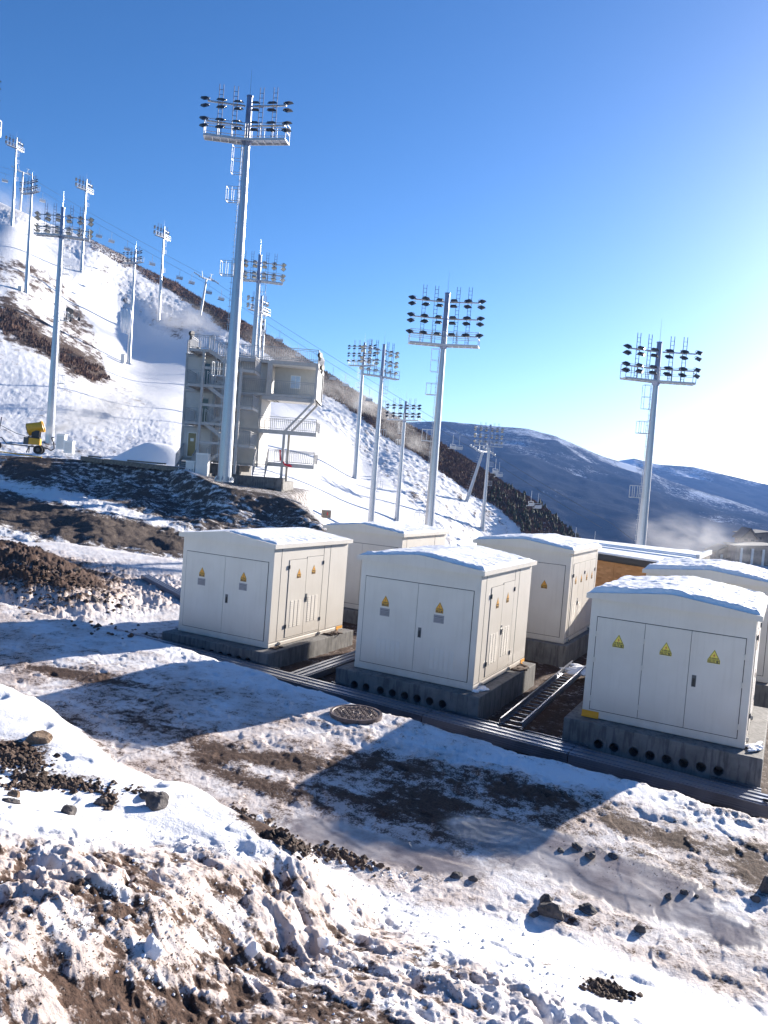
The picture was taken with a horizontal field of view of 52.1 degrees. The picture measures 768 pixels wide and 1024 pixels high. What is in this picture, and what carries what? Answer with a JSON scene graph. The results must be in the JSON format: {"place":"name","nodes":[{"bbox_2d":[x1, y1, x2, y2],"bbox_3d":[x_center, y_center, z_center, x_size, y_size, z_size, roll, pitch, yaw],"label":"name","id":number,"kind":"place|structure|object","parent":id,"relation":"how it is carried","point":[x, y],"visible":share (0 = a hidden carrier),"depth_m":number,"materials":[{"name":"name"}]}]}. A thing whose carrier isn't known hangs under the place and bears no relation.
{"place":"outdoors","nodes":[
{"label":"outdoors","id":0,"kind":"place"},
{"bbox_2d":[0,455,328,559],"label":"embankment slope","id":1,"kind":"structure","parent":0,"point":[149,511],"depth_m":52.11,"materials":[{"name":"soil"}]},
{"bbox_2d":[0,417,54,453],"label":"snow gun","id":2,"kind":"object","parent":1,"relation":"on","point":[34,430],"visible":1,"depth_m":66.02,"materials":[{"name":"yellow paint"}]},
{"bbox_2d":[80,455,105,463],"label":"plank stack","id":3,"kind":"object","parent":1,"relation":"on","point":[89,458],"visible":0.96,"depth_m":63.19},
{"bbox_2d":[103,459,184,470],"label":"plank stack","id":4,"kind":"object","parent":1,"relation":"on","point":[142,464],"visible":0.89,"depth_m":61.59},
{"bbox_2d":[112,442,178,465],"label":"snow pile","id":5,"kind":"object","parent":1,"relation":"on","point":[156,452],"visible":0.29,"depth_m":72.82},
{"bbox_2d":[185,460,195,471],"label":"electrical box","id":6,"kind":"object","parent":1,"relation":"on","point":[190,465],"visible":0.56,"depth_m":61.00,"materials":[{"name":"white paint"}]},
{"bbox_2d":[186,462,193,471],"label":"door","id":7,"kind":"structure","parent":6,"relation":"in","point":[189,465],"depth_m":61.00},
{"bbox_2d":[195,453,210,475],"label":"electrical box","id":8,"kind":"object","parent":1,"relation":"on","point":[202,465],"visible":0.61,"depth_m":60.80,"materials":[{"name":"white paint"}]},
{"bbox_2d":[195,454,207,475],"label":"door","id":9,"kind":"structure","parent":8,"relation":"in","point":[201,460],"depth_m":60.80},
{"bbox_2d":[199,73,293,481],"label":"floodlight mast","id":10,"kind":"object","parent":1,"relation":"on","point":[247,141],"visible":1,"depth_m":55.27,"materials":[{"name":"metal"}]},
{"bbox_2d":[175,331,324,491],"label":"stair building","id":11,"kind":"structure","parent":1,"relation":"on","point":[260,383],"depth_m":64.73,"materials":[{"name":"grey concrete"}]},
{"bbox_2d":[186,432,196,456],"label":"door","id":12,"kind":"structure","parent":11,"relation":"in","point":[192,436],"depth_m":64.87,"materials":[{"name":"yellow paint"}]},
{"bbox_2d":[202,398,208,421],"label":"door","id":13,"kind":"structure","parent":11,"relation":"in","point":[205,400],"depth_m":64.74,"materials":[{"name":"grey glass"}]},
{"bbox_2d":[204,362,210,384],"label":"door","id":14,"kind":"structure","parent":11,"relation":"in","point":[206,363],"depth_m":64.61,"materials":[{"name":"grey glass"}]},
{"bbox_2d":[290,375,300,388],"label":"window","id":15,"kind":"structure","parent":11,"relation":"in","point":[294,379],"depth_m":66.23,"materials":[{"name":"glass"}]},
{"bbox_2d":[187,527,350,544],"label":"roof snow","id":16,"kind":"structure","parent":0,"point":[286,535],"depth_m":18.71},
{"bbox_2d":[0,202,569,545],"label":"ski hill","id":17,"kind":"structure","parent":0,"point":[135,403],"depth_m":167.89,"materials":[{"name":"snow"}]},
{"bbox_2d":[5,136,24,225],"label":"floodlight mast","id":18,"kind":"object","parent":17,"relation":"on","point":[14,183],"visible":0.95,"depth_m":237.47,"materials":[{"name":"metal"}]},
{"bbox_2d":[11,165,34,210],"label":"lift tower","id":19,"kind":"structure","parent":17,"relation":"on","point":[20,195],"depth_m":284.76,"materials":[{"name":"metal"}]},
{"bbox_2d":[0,172,601,527],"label":"lift rope","id":20,"kind":"object","parent":19,"relation":"attached to","point":[337,367],"visible":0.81,"depth_m":199.55,"materials":[{"name":"grey metal"}]},
{"bbox_2d":[3,167,632,539],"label":"lift rope","id":21,"kind":"object","parent":19,"relation":"attached to","point":[357,372],"visible":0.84,"depth_m":187.25,"materials":[{"name":"grey metal"}]},
{"bbox_2d":[19,176,39,293],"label":"floodlight mast","id":22,"kind":"object","parent":17,"relation":"on","point":[27,265],"visible":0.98,"depth_m":180.39,"materials":[{"name":"metal"}]},
{"bbox_2d":[0,306,110,380],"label":"dry brush","id":23,"kind":"object","parent":17,"relation":"on","point":[78,361],"visible":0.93,"depth_m":153.14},
{"bbox_2d":[56,434,66,449],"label":"control box","id":24,"kind":"object","parent":17,"relation":"on","point":[60,438],"visible":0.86,"depth_m":84.64,"materials":[{"name":"white paint"}]},
{"bbox_2d":[57,436,63,447],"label":"door","id":25,"kind":"structure","parent":24,"relation":"in","point":[60,439],"depth_m":84.64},
{"bbox_2d":[33,197,93,443],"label":"floodlight mast","id":26,"kind":"object","parent":17,"relation":"on","point":[52,410],"visible":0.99,"depth_m":88.49,"materials":[{"name":"metal"}]},
{"bbox_2d":[64,440,75,453],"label":"control box","id":27,"kind":"object","parent":17,"relation":"on","point":[69,446],"visible":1,"depth_m":83.65,"materials":[{"name":"white paint"}]},
{"bbox_2d":[64,442,71,451],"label":"door","id":28,"kind":"structure","parent":27,"relation":"in","point":[68,445],"depth_m":83.64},
{"bbox_2d":[64,307,80,321],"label":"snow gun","id":29,"kind":"object","parent":17,"relation":"on","point":[71,312],"visible":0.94,"depth_m":149.51,"materials":[{"name":"grey metal"}]},
{"bbox_2d":[75,177,93,272],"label":"floodlight mast","id":30,"kind":"object","parent":17,"relation":"on","point":[86,189],"visible":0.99,"depth_m":223.49,"materials":[{"name":"metal"}]},
{"bbox_2d":[120,309,131,333],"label":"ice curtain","id":31,"kind":"object","parent":17,"relation":"on","point":[126,316],"visible":1,"depth_m":183.21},
{"bbox_2d":[122,246,143,364],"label":"floodlight mast","id":32,"kind":"object","parent":17,"relation":"on","point":[131,262],"visible":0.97,"depth_m":184.39,"materials":[{"name":"metal"}]},
{"bbox_2d":[153,224,170,320],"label":"floodlight mast","id":33,"kind":"object","parent":17,"relation":"on","point":[166,238],"visible":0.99,"depth_m":221.45,"materials":[{"name":"metal"}]},
{"bbox_2d":[194,272,218,316],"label":"lift tower","id":34,"kind":"structure","parent":17,"relation":"on","point":[202,301],"depth_m":231.76,"materials":[{"name":"metal"}]},
{"bbox_2d":[247,289,270,358],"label":"floodlight mast","id":35,"kind":"object","parent":17,"relation":"on","point":[262,303],"visible":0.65,"depth_m":150.11,"materials":[{"name":"metal"}]},
{"bbox_2d":[233,249,285,465],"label":"floodlight mast","id":36,"kind":"object","parent":17,"relation":"on","point":[257,280],"visible":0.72,"depth_m":96.29,"materials":[{"name":"metal"}]},
{"bbox_2d":[257,317,266,356],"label":"floodlight mast","id":37,"kind":"object","parent":17,"relation":"on","point":[262,331],"visible":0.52,"depth_m":189.99,"materials":[{"name":"metal"}]},
{"bbox_2d":[85,236,581,537],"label":"hillside scrub","id":38,"kind":"object","parent":17,"relation":"on","point":[528,516],"visible":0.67,"depth_m":193.19,"materials":[{"name":"brown plant"}]},
{"bbox_2d":[347,333,376,479],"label":"floodlight mast","id":39,"kind":"object","parent":17,"relation":"on","point":[355,459],"visible":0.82,"depth_m":150.41,"materials":[{"name":"metal"}]},
{"bbox_2d":[359,340,399,521],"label":"floodlight mast","id":40,"kind":"object","parent":17,"relation":"on","point":[372,498],"visible":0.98,"depth_m":107.40,"materials":[{"name":"metal"}]},
{"bbox_2d":[385,394,421,520],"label":"floodlight mast","id":41,"kind":"object","parent":17,"relation":"on","point":[399,484],"visible":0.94,"depth_m":131.22,"materials":[{"name":"metal"}]},
{"bbox_2d":[463,442,495,501],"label":"lift tower","id":42,"kind":"structure","parent":17,"relation":"on","point":[474,477],"depth_m":170.74,"materials":[{"name":"metal"}]},
{"bbox_2d":[473,422,503,531],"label":"floodlight mast","id":43,"kind":"object","parent":17,"relation":"on","point":[483,515],"visible":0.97,"depth_m":161.42,"materials":[{"name":"metal"}]},
{"bbox_2d":[0,537,767,1023],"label":"snowy ground","id":44,"kind":"structure","parent":0,"point":[400,795],"depth_m":7.34,"materials":[{"name":"snow"}]},
{"bbox_2d":[2,797,20,803],"bbox_3d":[-2.991,2.321,6.296,0.158,0.050,0.094,9,2,-15],"label":"rock","id":45,"kind":"object","parent":44,"relation":"on","point":[12,800],"visible":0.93,"depth_m":6.28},
{"bbox_2d":[7,790,19,797],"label":"rock","id":46,"kind":"object","parent":44,"relation":"on","point":[14,793],"visible":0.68,"depth_m":6.50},
{"bbox_2d":[25,730,52,744],"bbox_3d":[-3.554,2.344,8.051,0.295,0.200,0.214,3,3,-23],"label":"rock","id":47,"kind":"object","parent":44,"relation":"on","point":[40,737],"visible":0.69,"depth_m":7.98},
{"bbox_2d":[61,804,76,815],"bbox_3d":[-2.541,2.396,6.296,0.117,0.109,0.109,5,3,12],"label":"rock","id":48,"kind":"object","parent":44,"relation":"on","point":[69,809],"visible":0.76,"depth_m":6.26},
{"bbox_2d":[0,545,157,638],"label":"mound rubble","id":49,"kind":"object","parent":44,"relation":"on","point":[97,625],"visible":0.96,"depth_m":21.39,"materials":[{"name":"stone"}]},
{"bbox_2d":[93,798,108,805],"bbox_3d":[-2.413,2.489,6.699,0.130,0.125,0.104,2,3,-37],"label":"rock","id":50,"kind":"object","parent":44,"relation":"on","point":[97,801],"visible":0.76,"depth_m":6.66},
{"bbox_2d":[139,791,151,799],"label":"rock","id":51,"kind":"object","parent":44,"relation":"on","point":[143,795],"visible":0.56,"depth_m":6.99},
{"bbox_2d":[144,933,162,960],"bbox_3d":[-1.393,2.616,4.701,0.116,0.163,0.116,7,3,39],"label":"snow block","id":52,"kind":"object","parent":44,"relation":"on","point":[153,949],"depth_m":4.67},
{"bbox_2d":[145,791,169,810],"bbox_3d":[-1.995,2.568,6.847,0.200,0.231,0.210,17,-5,-12],"label":"rock","id":53,"kind":"object","parent":44,"relation":"on","point":[155,801],"visible":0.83,"depth_m":6.82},
{"bbox_2d":[141,575,180,599],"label":"cable tray","id":54,"kind":"object","parent":44,"relation":"on","point":[163,586],"visible":0.52,"depth_m":25.77,"materials":[{"name":"metal"}]},
{"bbox_2d":[115,629,207,653],"bbox_3d":[-5.219,3.020,17.784,2.750,0.265,0.544,6,3,28],"label":"cable tray","id":55,"kind":"object","parent":44,"relation":"on","point":[198,651],"visible":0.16,"depth_m":17.73,"materials":[{"name":"metal"}]},
{"bbox_2d":[170,641,279,669],"bbox_3d":[-3.618,3.223,17.365,3.100,0.212,0.174,6,3,27],"label":"cable tray","id":56,"kind":"object","parent":44,"relation":"on","point":[228,656],"visible":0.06,"depth_m":17.31,"materials":[{"name":"metal"}]},
{"bbox_2d":[244,941,260,958],"bbox_3d":[-0.882,2.923,5.242,0.117,0.148,0.117,6,3,6],"label":"snow block","id":57,"kind":"object","parent":44,"relation":"on","point":[252,949],"depth_m":5.20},
{"bbox_2d":[199,652,312,686],"bbox_3d":[-2.782,3.335,16.477,2.785,0.266,0.544,6,3,28],"label":"cable tray","id":58,"kind":"object","parent":44,"relation":"on","point":[296,680],"visible":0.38,"depth_m":16.32,"materials":[{"name":"metal"}]},
{"bbox_2d":[162,628,352,667],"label":"concrete plinth","id":59,"kind":"structure","parent":44,"relation":"on","point":[287,654],"depth_m":17.92,"materials":[{"name":"grey concrete"}]},
{"bbox_2d":[178,528,352,648],"bbox_3d":[-2.883,1.668,19.352,2.774,2.482,3.400,6,3,27],"label":"transformer cabinet","id":60,"kind":"object","parent":59,"relation":"on","point":[242,589],"visible":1,"depth_m":18.04,"materials":[{"name":"metal"}]},
{"bbox_2d":[256,814,263,822],"bbox_3d":[-1.326,3.283,8.377,0.095,0.111,0.092,21,14,-10],"label":"snow block","id":61,"kind":"object","parent":44,"relation":"on","point":[259,817],"depth_m":8.34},
{"bbox_2d":[0,739,642,1002],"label":"soil clods","id":62,"kind":"object","parent":44,"relation":"on","point":[42,781],"visible":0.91,"depth_m":7.04,"materials":[{"name":"soil"}]},
{"bbox_2d":[290,651,354,678],"bbox_3d":[-0.474,3.438,19.019,0.444,0.160,5.960,6,3,27],"label":"cable tray","id":63,"kind":"object","parent":44,"relation":"on","point":[322,669],"visible":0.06,"depth_m":17.22,"materials":[{"name":"metal"}]},
{"bbox_2d":[317,936,330,948],"bbox_3d":[-0.422,3.087,5.609,0.094,0.148,0.097,3,3,-20],"label":"snow block","id":64,"kind":"object","parent":44,"relation":"on","point":[323,942],"depth_m":5.57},
{"bbox_2d":[321,509,331,517],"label":"crate","id":65,"kind":"object","parent":44,"relation":"on","point":[325,513],"visible":1,"depth_m":79.66,"materials":[{"name":"grey wood"}]},
{"bbox_2d":[1,830,681,1023],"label":"snow crumbs","id":66,"kind":"object","parent":44,"relation":"on","point":[110,918],"visible":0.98,"depth_m":5.48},
{"bbox_2d":[342,607,358,623],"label":"concrete plinth","id":67,"kind":"structure","parent":44,"relation":"on","point":[350,615],"depth_m":22.97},
{"bbox_2d":[323,524,449,609],"bbox_3d":[0.056,1.603,24.462,2.730,2.532,3.330,6,3,27],"label":"transformer cabinet","id":68,"kind":"object","parent":67,"relation":"on","point":[365,537],"visible":0.03,"depth_m":23.12,"materials":[{"name":"metal"}]},
{"bbox_2d":[330,704,381,724],"bbox_3d":[-0.429,3.104,12.047,0.810,0.070,0.810,6,3,27],"label":"manhole cover","id":69,"kind":"object","parent":44,"relation":"on","point":[356,714],"visible":1,"depth_m":11.94,"materials":[{"name":"metal"}]},
{"bbox_2d":[300,679,432,721],"bbox_3d":[-0.373,3.646,15.184,2.685,0.264,0.544,6,3,28],"label":"cable tray","id":70,"kind":"object","parent":44,"relation":"on","point":[387,705],"visible":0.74,"depth_m":14.99,"materials":[{"name":"metal"}]},
{"bbox_2d":[0,743,744,1023],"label":"grit","id":71,"kind":"object","parent":44,"relation":"on","point":[189,938],"visible":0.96,"depth_m":4.81,"materials":[{"name":"gravel"}]},
{"bbox_2d":[335,661,535,718],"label":"concrete plinth","id":72,"kind":"structure","parent":44,"relation":"on","point":[507,687],"depth_m":15.60,"materials":[{"name":"grey concrete"}]},
{"bbox_2d":[354,554,536,690],"bbox_3d":[1.390,2.084,17.125,2.806,2.497,3.430,6,3,27],"label":"transformer cabinet","id":73,"kind":"object","parent":72,"relation":"on","point":[431,619],"visible":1,"depth_m":15.72,"materials":[{"name":"metal"}]},
{"bbox_2d":[472,685,489,692],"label":"loose snow","id":74,"kind":"structure","parent":72,"relation":"on","point":[481,688],"depth_m":15.23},
{"bbox_2d":[510,663,528,671],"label":"soil crumbs","id":75,"kind":"object","parent":72,"relation":"on","point":[519,667],"visible":0.97,"depth_m":17.28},
{"bbox_2d":[406,271,485,525],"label":"floodlight mast","id":76,"kind":"object","parent":44,"relation":"on","point":[443,345],"visible":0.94,"depth_m":66.03,"materials":[{"name":"metal"}]},
{"bbox_2d":[450,871,462,878],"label":"rock","id":77,"kind":"object","parent":44,"relation":"on","point":[456,875],"visible":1,"depth_m":7.57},
{"bbox_2d":[439,709,498,725],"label":"cable tray","id":78,"kind":"object","parent":44,"relation":"on","point":[471,717],"visible":0.16,"depth_m":14.67,"materials":[{"name":"metal"}]},
{"bbox_2d":[422,709,575,763],"bbox_3d":[1.991,3.952,13.916,2.685,0.264,0.544,6,3,28],"label":"cable tray","id":79,"kind":"object","parent":44,"relation":"on","point":[523,742],"visible":0.83,"depth_m":13.72,"materials":[{"name":"metal"}]},
{"bbox_2d":[499,661,585,729],"bbox_3d":[3.596,3.821,16.898,0.444,0.158,5.963,6,3,26],"label":"cable tray","id":80,"kind":"object","parent":44,"relation":"on","point":[526,721],"visible":0.86,"depth_m":16.05,"materials":[{"name":"metal"}]},
{"bbox_2d":[559,663,585,675],"bbox_3d":[4.745,3.818,19.069,0.889,0.149,1.248,6,3,27],"label":"snow heap","id":81,"kind":"object","parent":80,"relation":"on","point":[573,668],"visible":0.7,"depth_m":18.89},
{"bbox_2d":[540,893,552,902],"bbox_3d":[1.491,3.564,7.210,0.123,0.133,0.096,5,3,14],"label":"rock","id":82,"kind":"object","parent":44,"relation":"on","point":[545,898],"visible":0.62,"depth_m":7.18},
{"bbox_2d":[537,902,563,920],"bbox_3d":[1.483,3.565,7.004,0.245,0.216,0.163,19,14,0],"label":"rock","id":83,"kind":"object","parent":44,"relation":"on","point":[551,910],"visible":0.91,"depth_m":6.95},
{"bbox_2d":[522,729,587,748],"bbox_3d":[3.014,4.075,13.909,1.150,0.165,0.174,6,3,27],"label":"cable tray","id":84,"kind":"object","parent":44,"relation":"on","point":[558,739],"visible":0.19,"depth_m":13.90,"materials":[{"name":"metal"}]},
{"bbox_2d":[524,628,589,666],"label":"concrete plinth","id":85,"kind":"structure","parent":44,"relation":"on","point":[555,653],"depth_m":20.35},
{"bbox_2d":[473,539,601,643],"bbox_3d":[4.314,1.990,22.191,2.770,2.591,3.300,6,3,27],"label":"transformer cabinet","id":86,"kind":"object","parent":85,"relation":"on","point":[563,580],"visible":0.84,"depth_m":20.56,"materials":[{"name":"metal"}]},
{"bbox_2d":[571,842,582,850],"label":"rock","id":87,"kind":"object","parent":44,"relation":"on","point":[577,846],"visible":1,"depth_m":8.24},
{"bbox_2d":[578,902,597,915],"bbox_3d":[1.852,3.618,7.127,0.176,0.096,0.145,14,12,4],"label":"rock","id":88,"kind":"object","parent":44,"relation":"on","point":[588,908],"visible":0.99,"depth_m":7.11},
{"bbox_2d":[584,851,595,859],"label":"rock","id":89,"kind":"object","parent":44,"relation":"on","point":[590,855],"visible":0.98,"depth_m":8.08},
{"bbox_2d":[634,924,645,932],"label":"rock","id":90,"kind":"object","parent":44,"relation":"on","point":[638,928],"visible":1,"depth_m":6.91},
{"bbox_2d":[574,537,711,586],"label":"board shed","id":91,"kind":"structure","parent":44,"relation":"on","point":[616,560],"depth_m":26.54,"materials":[{"name":"brown wood"}]},
{"bbox_2d":[620,322,702,545],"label":"floodlight mast","id":92,"kind":"object","parent":44,"relation":"on","point":[656,382],"visible":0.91,"depth_m":62.49,"materials":[{"name":"metal"}]},
{"bbox_2d":[562,701,767,787],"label":"concrete plinth","id":93,"kind":"structure","parent":44,"relation":"on","point":[695,757],"depth_m":13.34,"materials":[{"name":"grey concrete"}]},
{"bbox_2d":[582,591,767,748],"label":"transformer cabinet","id":94,"kind":"object","parent":93,"relation":"on","point":[676,665],"visible":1,"depth_m":13.47,"materials":[{"name":"metal"}]},
{"bbox_2d":[581,709,598,718],"bbox_3d":[3.711,3.630,14.127,0.300,0.115,0.080,6,3,27],"label":"tape mark","id":95,"kind":"object","parent":94,"relation":"attached to","point":[590,714],"visible":1,"depth_m":14.11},
{"bbox_2d":[745,741,763,751],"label":"loose snow","id":96,"kind":"structure","parent":93,"relation":"on","point":[756,746],"depth_m":13.03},
{"bbox_2d":[567,746,767,818],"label":"cable tray","id":97,"kind":"object","parent":44,"relation":"on","point":[723,795],"visible":0.91,"depth_m":12.38,"materials":[{"name":"metal"}]},
{"bbox_2d":[704,543,727,558],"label":"stone house","id":98,"kind":"structure","parent":44,"relation":"on","point":[719,551],"depth_m":184.97,"materials":[{"name":"stone"}]},
{"bbox_2d":[710,776,760,792],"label":"cable tray","id":99,"kind":"object","parent":44,"relation":"on","point":[736,784],"visible":0.27,"depth_m":12.55,"materials":[{"name":"metal"}]},
{"bbox_2d":[723,542,767,565],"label":"stone house","id":100,"kind":"structure","parent":44,"relation":"on","point":[753,553],"depth_m":176.08,"materials":[{"name":"stone"}]},
{"bbox_2d":[732,527,758,541],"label":"stone house","id":101,"kind":"structure","parent":44,"relation":"on","point":[743,534],"depth_m":189.99,"materials":[{"name":"stone"}]},
{"bbox_2d":[732,529,767,542],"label":"stone house","id":102,"kind":"structure","parent":44,"relation":"on","point":[762,535],"depth_m":199.94,"materials":[{"name":"stone"}]},
{"bbox_2d":[750,895,760,902],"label":"rock","id":103,"kind":"object","parent":44,"relation":"on","point":[756,898],"visible":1,"depth_m":7.47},
{"bbox_2d":[753,681,767,707],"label":"concrete plinth","id":104,"kind":"structure","parent":44,"relation":"on","point":[761,694],"depth_m":17.89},
{"bbox_2d":[642,569,767,682],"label":"transformer cabinet","id":105,"kind":"object","parent":104,"relation":"on","point":[753,585],"visible":0.01,"depth_m":18.17,"materials":[{"name":"metal"}]},
{"bbox_2d":[759,875,767,893],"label":"rock","id":106,"kind":"object","parent":44,"relation":"on","point":[763,887],"visible":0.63,"depth_m":7.64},
{"bbox_2d":[0,0,767,483],"label":"sky","id":107,"kind":"structure","parent":0,"point":[595,172],"materials":[{"name":"blue"}]},
{"bbox_2d":[326,521,446,533],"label":"roof snow","id":108,"kind":"structure","parent":0,"point":[406,527],"depth_m":23.73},
{"bbox_2d":[360,545,533,570],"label":"roof snow","id":109,"kind":"structure","parent":0,"point":[482,558],"depth_m":16.33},
{"bbox_2d":[476,533,599,550],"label":"roof snow","id":110,"kind":"structure","parent":0,"point":[565,542],"depth_m":21.31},
{"bbox_2d":[406,421,767,551],"bbox_3d":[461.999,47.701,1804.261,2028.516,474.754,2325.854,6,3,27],"label":"mountain","id":111,"kind":"structure","parent":0,"point":[680,516],"depth_m":1351.11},
{"bbox_2d":[590,575,767,615],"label":"roof snow","id":112,"kind":"structure","parent":0,"point":[723,594],"depth_m":14.17,"materials":[{"name":"snow"}]},
{"bbox_2d":[620,459,767,511],"bbox_3d":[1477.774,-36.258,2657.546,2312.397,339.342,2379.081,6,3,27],"label":"second far mountain","id":113,"kind":"structure","parent":0,"point":[753,494],"depth_m":2509.30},
{"bbox_2d":[644,558,767,581],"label":"roof snow","id":114,"kind":"structure","parent":0,"point":[741,569],"depth_m":19.25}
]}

